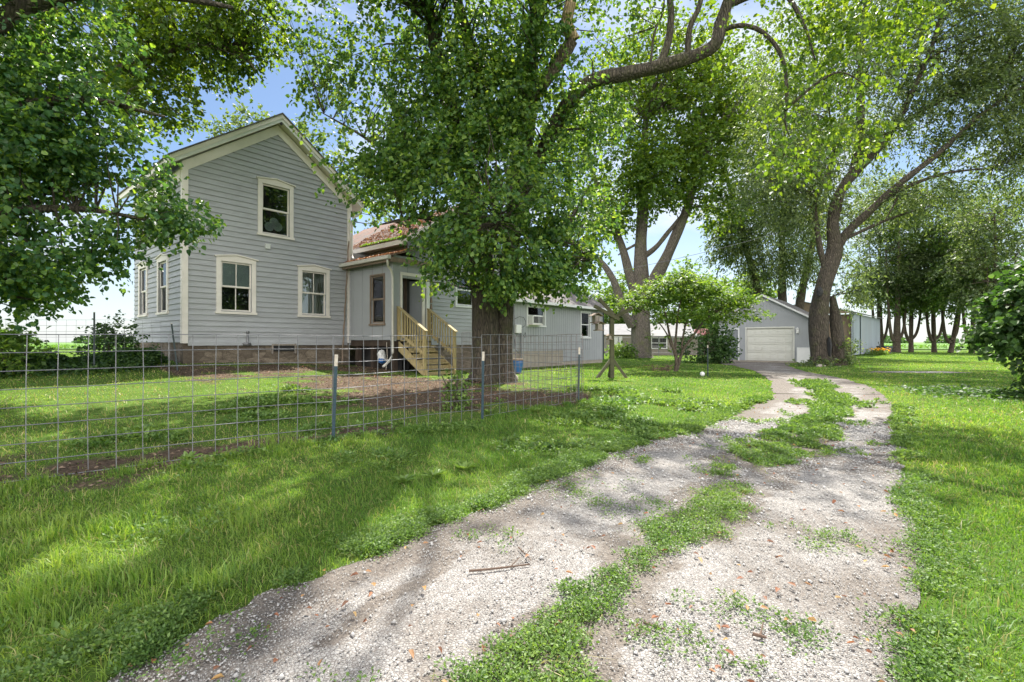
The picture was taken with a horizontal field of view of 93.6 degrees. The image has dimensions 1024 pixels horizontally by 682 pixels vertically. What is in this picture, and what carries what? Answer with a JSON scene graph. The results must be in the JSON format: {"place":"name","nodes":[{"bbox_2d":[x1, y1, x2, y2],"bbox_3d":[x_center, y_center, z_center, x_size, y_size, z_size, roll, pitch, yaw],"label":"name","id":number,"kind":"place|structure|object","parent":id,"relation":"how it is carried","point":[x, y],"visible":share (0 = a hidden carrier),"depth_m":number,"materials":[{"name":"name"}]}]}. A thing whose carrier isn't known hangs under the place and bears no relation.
{"place":"outdoors","nodes":[
{"label":"outdoors","id":0,"kind":"place"},
{"bbox_2d":[454,460,474,469],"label":"broadleaf weed","id":1,"kind":"object","parent":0,"point":[465,465],"visible":0.98,"depth_m":4.53,"materials":[{"name":"green plant"}]},
{"bbox_2d":[24,342,992,348],"bbox_3d":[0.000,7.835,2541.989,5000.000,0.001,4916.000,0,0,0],"label":"crop field","id":2,"kind":"structure","parent":0,"point":[902,343],"depth_m":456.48,"materials":[{"name":"green plant"}]},
{"bbox_2d":[19,333,959,343],"bbox_3d":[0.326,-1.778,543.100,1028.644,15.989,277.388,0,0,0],"label":"distant woods","id":3,"kind":"object","parent":2,"relation":"on","point":[887,339],"visible":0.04,"depth_m":474.38,"materials":[{"name":"green plant"}]},
{"bbox_2d":[0,349,1023,681],"bbox_3d":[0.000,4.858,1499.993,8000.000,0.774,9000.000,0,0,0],"label":"ground","id":4,"kind":"structure","parent":0,"point":[246,369],"depth_m":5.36,"materials":[{"name":"green plant"}]},
{"bbox_2d":[0,322,57,377],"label":"shrub","id":5,"kind":"object","parent":4,"relation":"on","point":[17,343],"visible":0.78,"depth_m":11.38,"materials":[{"name":"green plant"}]},
{"bbox_2d":[0,347,172,381],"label":"ivy bed","id":6,"kind":"object","parent":4,"relation":"on","point":[127,357],"visible":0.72,"depth_m":12.22,"materials":[{"name":"green plant"}]},
{"bbox_2d":[13,319,171,364],"bbox_3d":[-11.426,0.044,12.877,4.467,1.242,0.031,0,0,-12],"label":"wire fence panel","id":7,"kind":"object","parent":4,"relation":"on","point":[46,325],"visible":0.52,"depth_m":13.03,"materials":[{"name":"grey metal"}]},
{"bbox_2d":[93,312,94,365],"bbox_3d":[-10.614,0.062,12.210,0.039,1.600,0.044,0,0,-20],"label":"fence post","id":8,"kind":"object","parent":4,"relation":"on","point":[93,338],"visible":0.88,"depth_m":12.19,"materials":[{"name":"grey metal"}]},
{"bbox_2d":[69,309,160,355],"bbox_3d":[-11.299,0.133,13.568,2.091,2.072,1.849,0,0,0],"label":"shrub","id":9,"kind":"object","parent":4,"relation":"on","point":[110,346],"visible":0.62,"depth_m":13.40,"materials":[{"name":"green plant"}]},
{"bbox_2d":[0,0,233,332],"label":"broadleaf tree","id":10,"kind":"object","parent":4,"relation":"on","point":[33,126],"visible":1,"depth_m":7.83,"materials":[{"name":"green plant"}]},
{"bbox_2d":[0,0,299,316],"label":"broadleaf tree","id":11,"kind":"object","parent":4,"relation":"on","point":[167,38],"visible":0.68,"depth_m":11.78,"materials":[{"name":"green plant"}]},
{"bbox_2d":[0,334,333,482],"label":"wire fence panel","id":12,"kind":"object","parent":4,"relation":"on","point":[168,397],"visible":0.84,"depth_m":4.81,"materials":[{"name":"grey metal"}]},
{"bbox_2d":[171,323,177,369],"bbox_3d":[-8.903,0.204,12.688,0.040,1.350,0.044,-7,2,-20],"label":"fence post","id":13,"kind":"object","parent":4,"relation":"on","point":[174,346],"visible":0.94,"depth_m":12.67,"materials":[{"name":"grey metal"}]},
{"bbox_2d":[178,451,202,458],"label":"broadleaf weed","id":14,"kind":"object","parent":4,"relation":"on","point":[189,455],"visible":0.76,"depth_m":4.94,"materials":[{"name":"green plant"}]},
{"bbox_2d":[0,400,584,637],"bbox_3d":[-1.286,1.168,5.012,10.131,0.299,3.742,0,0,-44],"label":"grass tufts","id":15,"kind":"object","parent":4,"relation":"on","point":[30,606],"visible":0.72,"depth_m":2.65,"materials":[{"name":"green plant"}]},
{"bbox_2d":[0,362,590,489],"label":"wood chips","id":16,"kind":"object","parent":4,"relation":"on","point":[235,375],"visible":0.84,"depth_m":10.54,"materials":[{"name":"brown wood"}]},
{"bbox_2d":[199,96,403,233],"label":"distant tree","id":17,"kind":"object","parent":4,"relation":"on","point":[242,110],"visible":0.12,"depth_m":44.86,"materials":[{"name":"green plant"}]},
{"bbox_2d":[331,354,337,440],"bbox_3d":[-2.140,0.738,5.794,0.039,1.150,0.044,2,-1,-20],"label":"fence post","id":18,"kind":"object","parent":4,"relation":"on","point":[334,393],"visible":0.96,"depth_m":5.78,"materials":[{"name":"grey metal"}]},
{"bbox_2d":[341,241,348,363],"bbox_3d":[-6.170,-1.452,17.796,0.065,4.608,0.535,0,0,9],"label":"downspout","id":19,"kind":"object","parent":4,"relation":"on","point":[345,304],"visible":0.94,"depth_m":17.77,"materials":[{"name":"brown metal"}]},
{"bbox_2d":[0,383,724,681],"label":"clover","id":20,"kind":"object","parent":4,"relation":"on","point":[628,397],"visible":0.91,"depth_m":6.48,"materials":[{"name":"green plant"}]},
{"bbox_2d":[116,112,612,370],"bbox_3d":[-4.063,-3.081,22.639,8.638,8.880,21.290,0,0,40],"label":"farmhouse","id":21,"kind":"object","parent":4,"relation":"on","point":[270,265],"visible":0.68,"depth_m":16.37,"materials":[{"name":"grey wood"}]},
{"bbox_2d":[136,261,147,316],"bbox_3d":[-12.728,-1.796,16.618,1.180,1.920,0.195,0,0,40],"label":"window","id":22,"kind":"structure","parent":21,"relation":"in","point":[144,275],"depth_m":16.79,"materials":[{"name":"white glass"}]},
{"bbox_2d":[154,253,168,314],"bbox_3d":[-11.015,-1.800,15.199,1.230,1.920,0.195,0,0,40],"label":"window","id":23,"kind":"structure","parent":21,"relation":"in","point":[163,279],"depth_m":15.30,"materials":[{"name":"white glass"}]},
{"bbox_2d":[214,254,258,314],"bbox_3d":[-8.666,-1.775,15.097,0.195,1.870,1.270,0,0,40],"label":"window","id":24,"kind":"structure","parent":21,"relation":"in","point":[229,274],"depth_m":15.11,"materials":[{"name":"beige glass"}]},
{"bbox_2d":[256,176,295,239],"bbox_3d":[-7.902,-4.428,16.045,0.225,1.960,1.280,0,0,40],"label":"window","id":25,"kind":"structure","parent":21,"relation":"in","point":[273,223],"depth_m":16.04,"materials":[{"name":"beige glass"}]},
{"bbox_2d":[296,265,331,317],"bbox_3d":[-7.053,-1.770,17.066,0.231,1.870,1.280,0,0,40],"label":"window","id":26,"kind":"structure","parent":21,"relation":"in","point":[311,285],"depth_m":17.09,"materials":[{"name":"beige glass"}]},
{"bbox_2d":[369,273,385,325],"bbox_3d":[-4.738,-1.453,16.987,0.930,1.815,0.150,0,0,40],"label":"window","id":27,"kind":"structure","parent":21,"relation":"in","point":[378,282],"depth_m":17.03,"materials":[{"name":"brown wood"}]},
{"bbox_2d":[360,235,401,247],"bbox_3d":[-4.878,-3.740,18.012,2.734,0.236,0.270,0,0,40],"label":"roof moss","id":28,"kind":"object","parent":21,"relation":"on","point":[385,240],"visible":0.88,"depth_m":17.90,"materials":[{"name":"green plant"}]},
{"bbox_2d":[377,350,385,363],"bbox_3d":[-4.564,0.553,16.862,0.293,0.501,0.337,0,0,40],"label":"plastic bag","id":29,"kind":"object","parent":21,"relation":"hanging from","point":[381,354],"visible":0.84,"depth_m":16.76,"materials":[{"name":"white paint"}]},
{"bbox_2d":[343,208,452,262],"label":"roof","id":30,"kind":"structure","parent":21,"relation":"on","point":[380,236],"depth_m":18.68,"materials":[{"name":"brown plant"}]},
{"bbox_2d":[402,281,420,338],"bbox_3d":[-3.653,-1.114,17.436,0.720,2.100,0.100,0,0,12],"label":"door","id":31,"kind":"structure","parent":21,"relation":"in","point":[415,291],"depth_m":17.41,"materials":[{"name":"paint"}]},
{"bbox_2d":[455,273,471,307],"bbox_3d":[-1.916,-2.079,19.615,0.150,1.440,1.210,0,0,40],"label":"window","id":32,"kind":"structure","parent":21,"relation":"in","point":[464,299],"depth_m":19.59,"materials":[{"name":"white glass"}]},
{"bbox_2d":[514,305,525,358],"bbox_3d":[0.384,-0.192,22.100,0.160,2.900,0.943,0,0,40],"label":"utility meter","id":33,"kind":"object","parent":21,"relation":"attached to","point":[517,329],"visible":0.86,"depth_m":21.93,"materials":[{"name":"white paint"}]},
{"bbox_2d":[528,315,542,324],"bbox_3d":[1.114,-0.990,22.887,0.300,0.460,0.840,0,0,40],"label":"air conditioner","id":34,"kind":"object","parent":21,"relation":"attached to","point":[534,319],"visible":1,"depth_m":22.68,"materials":[{"name":"white paint"}]},
{"bbox_2d":[526,304,546,326],"bbox_3d":[1.158,-1.209,23.237,0.150,1.040,1.550,0,0,40],"label":"window","id":35,"kind":"structure","parent":21,"relation":"in","point":[530,309],"depth_m":23.26,"materials":[{"name":"white glass"}]},
{"bbox_2d":[580,311,590,338],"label":"window","id":36,"kind":"structure","parent":21,"relation":"in","point":[585,325],"depth_m":26.82,"materials":[{"name":"white glass"}]},
{"bbox_2d":[585,219,823,276],"bbox_3d":[9.893,-5.157,27.328,16.870,3.880,0.022,0,0,1],"label":"overhead cable","id":37,"kind":"object","parent":21,"relation":"attached to","point":[699,253],"visible":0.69,"depth_m":27.32,"materials":[{"name":"black rubber"}]},
{"bbox_2d":[391,472,415,482],"bbox_3d":[-0.945,1.197,4.197,0.221,0.072,0.274,0,0,0],"label":"broadleaf weed","id":38,"kind":"object","parent":4,"relation":"on","point":[402,479],"visible":1,"depth_m":4.19,"materials":[{"name":"green plant"}]},
{"bbox_2d":[332,335,481,435],"bbox_3d":[-1.323,0.573,6.675,2.409,1.304,0.035,0,0,-45],"label":"wire fence panel","id":39,"kind":"object","parent":4,"relation":"on","point":[404,382],"visible":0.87,"depth_m":6.48,"materials":[{"name":"grey metal"}]},
{"bbox_2d":[397,306,457,375],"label":"wooden steps","id":40,"kind":"structure","parent":4,"relation":"on","point":[423,350],"depth_m":16.41,"materials":[{"name":"brown wood"}]},
{"bbox_2d":[419,467,446,476],"bbox_3d":[-0.691,1.190,4.332,0.215,0.074,0.255,0,0,43],"label":"broadleaf weed","id":41,"kind":"object","parent":4,"relation":"on","point":[437,472],"visible":0.97,"depth_m":4.35,"materials":[{"name":"green plant"}]},
{"bbox_2d":[438,337,439,376],"bbox_3d":[-2.333,0.562,15.311,0.039,1.350,0.043,1,0,-20],"label":"fence post","id":42,"kind":"object","parent":4,"relation":"on","point":[438,353],"visible":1,"depth_m":15.29,"materials":[{"name":"grey metal"}]},
{"bbox_2d":[437,368,473,410],"bbox_3d":[-0.961,0.951,8.309,0.571,0.979,0.554,0,0,43],"label":"tall weed","id":43,"kind":"object","parent":4,"relation":"on","point":[456,404],"visible":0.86,"depth_m":8.26,"materials":[{"name":"green plant"}]},
{"bbox_2d":[461,332,471,371],"bbox_3d":[-1.354,0.350,15.248,0.036,1.304,2.833,0,0,-17],"label":"wire fence panel","id":44,"kind":"object","parent":4,"relation":"on","point":[465,353],"visible":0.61,"depth_m":15.63,"materials":[{"name":"grey metal"}]},
{"bbox_2d":[481,352,484,419],"bbox_3d":[-0.456,0.740,7.431,0.039,1.150,0.044,1,0,-20],"label":"fence post","id":45,"kind":"object","parent":4,"relation":"on","point":[482,398],"visible":0.97,"depth_m":7.42,"materials":[{"name":"grey metal"}]},
{"bbox_2d":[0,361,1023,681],"bbox_3d":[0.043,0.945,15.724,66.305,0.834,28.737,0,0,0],"label":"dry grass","id":46,"kind":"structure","parent":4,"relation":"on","point":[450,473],"depth_m":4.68,"materials":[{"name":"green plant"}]},
{"bbox_2d":[513,359,522,373],"bbox_3d":[0.215,0.950,18.198,0.450,0.550,0.450,0,0,0],"label":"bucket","id":47,"kind":"object","parent":4,"relation":"on","point":[517,367],"visible":0.59,"depth_m":18.04,"materials":[{"name":"blue plastic"}]},
{"bbox_2d":[531,407,541,411],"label":"broadleaf weed","id":48,"kind":"object","parent":4,"relation":"on","point":[536,409],"visible":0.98,"depth_m":8.12,"materials":[{"name":"green plant"}]},
{"bbox_2d":[506,334,583,396],"bbox_3d":[0.642,0.510,11.468,0.036,1.304,3.826,0,0,-25],"label":"wire fence panel","id":49,"kind":"object","parent":4,"relation":"on","point":[547,342],"visible":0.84,"depth_m":11.08,"materials":[{"name":"grey metal"}]},
{"bbox_2d":[577,347,579,401],"bbox_3d":[1.335,0.727,9.632,0.040,1.200,0.044,1,-1,-20],"label":"fence post","id":50,"kind":"object","parent":4,"relation":"on","point":[578,372],"visible":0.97,"depth_m":9.62,"materials":[{"name":"grey metal"}]},
{"bbox_2d":[481,334,581,415],"bbox_3d":[0.473,0.542,8.621,0.035,1.304,2.914,0,0,41],"label":"wire fence panel","id":51,"kind":"object","parent":50,"relation":"attached to","point":[523,362],"visible":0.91,"depth_m":8.54,"materials":[{"name":"grey metal"}]},
{"bbox_2d":[580,282,615,322],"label":"background tree","id":52,"kind":"object","parent":4,"relation":"on","point":[593,289],"visible":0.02,"depth_m":82.86,"materials":[{"name":"green plant"}]},
{"bbox_2d":[593,298,632,377],"bbox_3d":[3.443,-0.100,16.416,1.330,2.765,0.729,0,0,10],"label":"bird feeder post","id":53,"kind":"object","parent":4,"relation":"on","point":[613,316],"visible":0.91,"depth_m":16.23,"materials":[{"name":"brown wood"}]},
{"bbox_2d":[589,313,602,322],"bbox_3d":[2.839,-0.866,16.222,0.400,0.520,0.320,0,0,-23],"label":"bird feeder","id":54,"kind":"object","parent":53,"relation":"hanging from","point":[596,317],"visible":0.85,"depth_m":16.15,"materials":[{"name":"brown wood"}]},
{"bbox_2d":[592,321,604,330],"bbox_3d":[2.889,-0.607,16.002,0.360,0.520,0.288,0,0,-23],"label":"bird feeder","id":55,"kind":"object","parent":54,"relation":"hanging from","point":[598,327],"visible":1,"depth_m":15.92,"materials":[{"name":"brown wood"}]},
{"bbox_2d":[605,334,612,339],"bbox_3d":[3.269,-0.306,16.141,0.220,0.520,0.176,0,0,-23],"label":"bird feeder","id":56,"kind":"object","parent":53,"relation":"hanging from","point":[608,337],"visible":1,"depth_m":16.10,"materials":[{"name":"brown wood"}]},
{"bbox_2d":[604,340,640,358],"bbox_3d":[8.531,0.906,38.022,2.820,2.046,2.600,0,0,41],"label":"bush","id":57,"kind":"object","parent":4,"relation":"on","point":[628,352],"visible":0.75,"depth_m":37.55,"materials":[{"name":"green plant"}]},
{"bbox_2d":[592,268,653,323],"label":"background tree","id":58,"kind":"object","parent":4,"relation":"on","point":[609,291],"visible":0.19,"depth_m":78.78,"materials":[{"name":"green plant"}]},
{"bbox_2d":[253,0,995,383],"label":"shade tree","id":59,"kind":"object","parent":4,"relation":"on","point":[477,228],"visible":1,"depth_m":11.87,"materials":[{"name":"green plant"}]},
{"bbox_2d":[604,323,691,352],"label":"old barn","id":60,"kind":"structure","parent":4,"relation":"on","point":[620,330],"depth_m":57.74,"materials":[{"name":"grey wood"}]},
{"bbox_2d":[614,336,621,345],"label":"window","id":61,"kind":"structure","parent":60,"relation":"in","point":[615,339],"depth_m":57.40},
{"bbox_2d":[538,0,774,357],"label":"maple tree","id":62,"kind":"object","parent":4,"relation":"on","point":[642,181],"visible":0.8,"depth_m":38.07,"materials":[{"name":"green plant"}]},
{"bbox_2d":[644,363,673,370],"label":"fallen branch","id":63,"kind":"object","parent":4,"relation":"on","point":[665,368],"visible":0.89,"depth_m":20.18,"materials":[{"name":"brown wood"}]},
{"bbox_2d":[605,337,714,355],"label":"poultry fence","id":64,"kind":"object","parent":4,"relation":"on","point":[651,344],"visible":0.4,"depth_m":42.97,"materials":[{"name":"metal"}]},
{"bbox_2d":[627,328,712,354],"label":"chicken coop","id":65,"kind":"structure","parent":4,"relation":"on","point":[657,333],"depth_m":47.96,"materials":[{"name":"grey wood"}]},
{"bbox_2d":[652,337,666,348],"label":"window","id":66,"kind":"structure","parent":65,"relation":"in","point":[655,339],"depth_m":47.68,"materials":[{"name":"white glass"}]},
{"bbox_2d":[650,254,715,326],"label":"background tree","id":67,"kind":"object","parent":4,"relation":"on","point":[677,304],"visible":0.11,"depth_m":74.25,"materials":[{"name":"green plant"}]},
{"bbox_2d":[607,260,775,371],"bbox_3d":[7.335,-1.035,20.165,6.806,4.686,3.994,0,0,0],"label":"tree","id":68,"kind":"object","parent":4,"relation":"on","point":[683,290],"visible":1,"depth_m":19.48,"materials":[{"name":"green plant"}]},
{"bbox_2d":[707,345,707,375],"bbox_3d":[7.007,0.759,17.206,0.039,1.230,0.044,-1,0,-20],"label":"fence post","id":69,"kind":"object","parent":4,"relation":"on","point":[707,360],"visible":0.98,"depth_m":17.19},
{"bbox_2d":[673,321,742,363],"bbox_3d":[12.015,0.214,29.641,4.595,3.644,2.851,0,0,0],"label":"lilac bush","id":70,"kind":"object","parent":4,"relation":"on","point":[722,352],"visible":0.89,"depth_m":29.30,"materials":[{"name":"green plant"}]},
{"bbox_2d":[681,274,749,345],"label":"background tree","id":71,"kind":"object","parent":4,"relation":"on","point":[695,324],"visible":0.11,"depth_m":67.06,"materials":[{"name":"green plant"}]},
{"bbox_2d":[717,272,777,332],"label":"background tree","id":72,"kind":"object","parent":4,"relation":"on","point":[770,294],"visible":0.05,"depth_m":70.92,"materials":[{"name":"green plant"}]},
{"bbox_2d":[713,294,809,362],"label":"garage","id":73,"kind":"structure","parent":4,"relation":"on","point":[781,336],"depth_m":30.96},
{"bbox_2d":[725,330,737,359],"bbox_3d":[14.877,0.275,32.515,0.810,2.060,0.040,0,0,40],"label":"door","id":74,"kind":"structure","parent":73,"relation":"in","point":[735,334],"depth_m":32.39,"materials":[{"name":"paint"}]},
{"bbox_2d":[747,328,792,360],"bbox_3d":[16.643,0.226,31.050,2.680,2.090,0.055,0,0,40],"label":"garage door","id":75,"kind":"structure","parent":73,"relation":"in","point":[764,344],"depth_m":31.01,"materials":[{"name":"paint"}]},
{"bbox_2d":[695,39,897,309],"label":"willow tree","id":76,"kind":"object","parent":4,"relation":"on","point":[738,252],"visible":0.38,"depth_m":43.86,"materials":[{"name":"green plant"}]},
{"bbox_2d":[797,347,809,362],"bbox_3d":[18.026,0.878,29.701,0.720,0.960,0.042,0,-6,40],"label":"white panel","id":77,"kind":"object","parent":4,"relation":"on","point":[803,353],"visible":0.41,"depth_m":29.71,"materials":[{"name":"paint"}]},
{"bbox_2d":[792,336,868,366],"bbox_3d":[17.375,0.844,26.142,4.296,2.349,1.747,0,0,-17],"label":"weed clump","id":78,"kind":"object","parent":4,"relation":"on","point":[849,357],"visible":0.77,"depth_m":26.09,"materials":[{"name":"green plant"}]},
{"bbox_2d":[794,302,883,355],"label":"metal shed","id":79,"kind":"structure","parent":4,"relation":"on","point":[864,329],"depth_m":48.29,"materials":[{"name":"paint"}]},
{"bbox_2d":[717,0,1023,365],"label":"willow tree","id":80,"kind":"object","parent":4,"relation":"on","point":[989,83],"visible":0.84,"depth_m":25.50,"materials":[{"name":"green plant"}]},
{"bbox_2d":[838,165,914,351],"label":"field edge tree","id":81,"kind":"object","parent":4,"relation":"on","point":[878,312],"visible":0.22,"depth_m":65.81,"materials":[{"name":"green plant"}]},
{"bbox_2d":[863,347,890,354],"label":"flower clump","id":82,"kind":"object","parent":4,"relation":"on","point":[876,351],"visible":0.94,"depth_m":48.71,"materials":[{"name":"orange plant"}]},
{"bbox_2d":[876,342,892,353],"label":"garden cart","id":83,"kind":"object","parent":4,"relation":"on","point":[885,347],"visible":0.5,"depth_m":51.62,"materials":[{"name":"orange plastic"}]},
{"bbox_2d":[842,162,949,351],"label":"field edge tree","id":84,"kind":"object","parent":4,"relation":"on","point":[896,334],"visible":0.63,"depth_m":61.34,"materials":[{"name":"green plant"}]},
{"bbox_2d":[872,213,953,351],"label":"field edge tree","id":85,"kind":"object","parent":4,"relation":"on","point":[911,337],"visible":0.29,"depth_m":62.43,"materials":[{"name":"green plant"}]},
{"bbox_2d":[888,187,972,351],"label":"field edge tree","id":86,"kind":"object","parent":4,"relation":"on","point":[932,336],"visible":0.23,"depth_m":61.52,"materials":[{"name":"green plant"}]},
{"bbox_2d":[857,382,1023,402],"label":"ground ivy","id":87,"kind":"object","parent":4,"relation":"on","point":[988,391],"visible":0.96,"depth_m":11.76,"materials":[{"name":"green plant"}]},
{"bbox_2d":[898,173,1018,352],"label":"field edge tree","id":88,"kind":"object","parent":4,"relation":"on","point":[951,341],"visible":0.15,"depth_m":59.76,"materials":[{"name":"green plant"}]},
{"bbox_2d":[918,202,1022,352],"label":"field edge tree","id":89,"kind":"object","parent":4,"relation":"on","point":[941,297],"visible":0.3,"depth_m":56.98,"materials":[{"name":"green plant"}]},
{"bbox_2d":[925,176,1023,350],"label":"field edge tree","id":90,"kind":"object","parent":4,"relation":"on","point":[990,255],"visible":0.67,"depth_m":51.92,"materials":[{"name":"green plant"}]},
{"bbox_2d":[955,249,1023,394],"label":"leafy shrub","id":91,"kind":"object","parent":4,"relation":"on","point":[999,321],"visible":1,"depth_m":11.50,"materials":[{"name":"green plant"}]},
{"bbox_2d":[0,0,1023,341],"label":"sky","id":92,"kind":"structure","parent":0,"point":[273,98],"materials":[{"name":"blue"}]},
{"bbox_2d":[108,361,925,681],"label":"driveway","id":93,"kind":"structure","parent":0,"point":[576,565],"depth_m":2.51,"materials":[{"name":"grey gravel"}]},
{"bbox_2d":[469,557,529,571],"bbox_3d":[-0.073,1.248,2.682,0.344,0.027,0.060,0,0,-16],"label":"stick","id":94,"kind":"object","parent":93,"relation":"on","point":[486,569],"visible":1,"depth_m":2.65,"materials":[{"name":"brown wood"}]},
{"bbox_2d":[0,378,1023,681],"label":"drive weeds","id":95,"kind":"object","parent":93,"relation":"on","point":[828,406],"visible":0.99,"depth_m":2.67,"materials":[{"name":"green plant"}]},
{"bbox_2d":[126,365,915,681],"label":"fallen leaves","id":96,"kind":"object","parent":93,"relation":"on","point":[220,675],"visible":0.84,"depth_m":2.44,"materials":[{"name":"brown plant"}]},
{"bbox_2d":[643,612,664,629],"bbox_3d":[0.640,1.264,2.167,0.095,0.027,0.098,0,0,0],"label":"stick","id":97,"kind":"object","parent":93,"relation":"on","point":[662,628],"visible":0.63,"depth_m":2.16,"materials":[{"name":"brown wood"}]},
{"bbox_2d":[753,621,766,638],"bbox_3d":[1.088,1.266,2.112,0.054,0.029,0.093,0,0,26],"label":"stick","id":98,"kind":"object","parent":93,"relation":"on","point":[760,635],"visible":1,"depth_m":2.08,"materials":[{"name":"brown wood"}]},
{"bbox_2d":[870,371,971,372],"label":"side path","id":99,"kind":"structure","parent":0,"point":[917,372],"depth_m":20.48,"materials":[{"name":"grey gravel"}]}
]}

